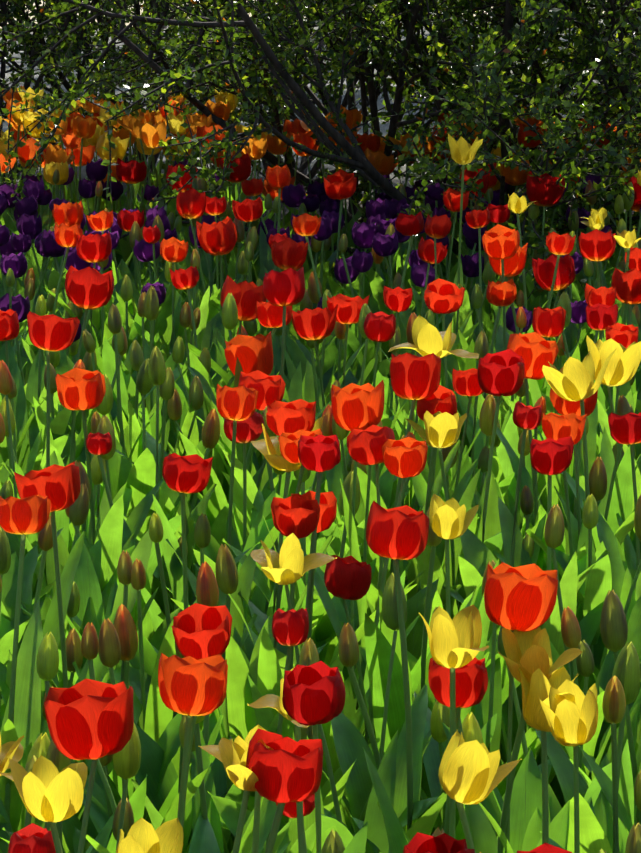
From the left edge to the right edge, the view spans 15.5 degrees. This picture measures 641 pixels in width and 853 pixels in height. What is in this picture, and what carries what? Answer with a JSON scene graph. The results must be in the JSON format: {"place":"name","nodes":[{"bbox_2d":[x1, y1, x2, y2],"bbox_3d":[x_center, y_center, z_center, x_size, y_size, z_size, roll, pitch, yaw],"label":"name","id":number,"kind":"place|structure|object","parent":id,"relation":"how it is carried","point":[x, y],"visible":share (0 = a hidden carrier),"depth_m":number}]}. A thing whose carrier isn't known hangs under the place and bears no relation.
{"place":"outdoors","nodes":[
{"label":"outdoors","id":0,"kind":"place"},
{"bbox_2d":[0,0,606,28],"label":"sky","id":1,"kind":"structure","parent":0,"point":[250,15]},
{"bbox_2d":[0,17,637,233],"bbox_3d":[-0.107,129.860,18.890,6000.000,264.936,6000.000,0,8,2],"label":"ground","id":2,"kind":"structure","parent":0,"point":[383,129],"depth_m":13.12},
{"bbox_2d":[48,5,76,58],"bbox_3d":[-2.091,-11.423,23.828,11.131,15.473,7.751,0,8,2],"label":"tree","id":3,"kind":"object","parent":2,"relation":"on","point":[60,49],"depth_m":23.61},
{"bbox_2d":[143,0,166,28],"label":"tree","id":4,"kind":"object","parent":2,"relation":"on","point":[164,27],"depth_m":40.35},
{"bbox_2d":[0,0,640,308],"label":"shrub","id":5,"kind":"object","parent":2,"relation":"on","point":[488,54],"depth_m":6.12},
{"bbox_2d":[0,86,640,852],"bbox_3d":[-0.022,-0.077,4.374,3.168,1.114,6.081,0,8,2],"label":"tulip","id":6,"kind":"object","parent":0,"point":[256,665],"depth_m":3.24},
{"bbox_2d":[0,169,640,852],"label":"tulip buds","id":7,"kind":"object","parent":6,"relation":"attached to","point":[114,643],"visible":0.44,"depth_m":3.28}
]}

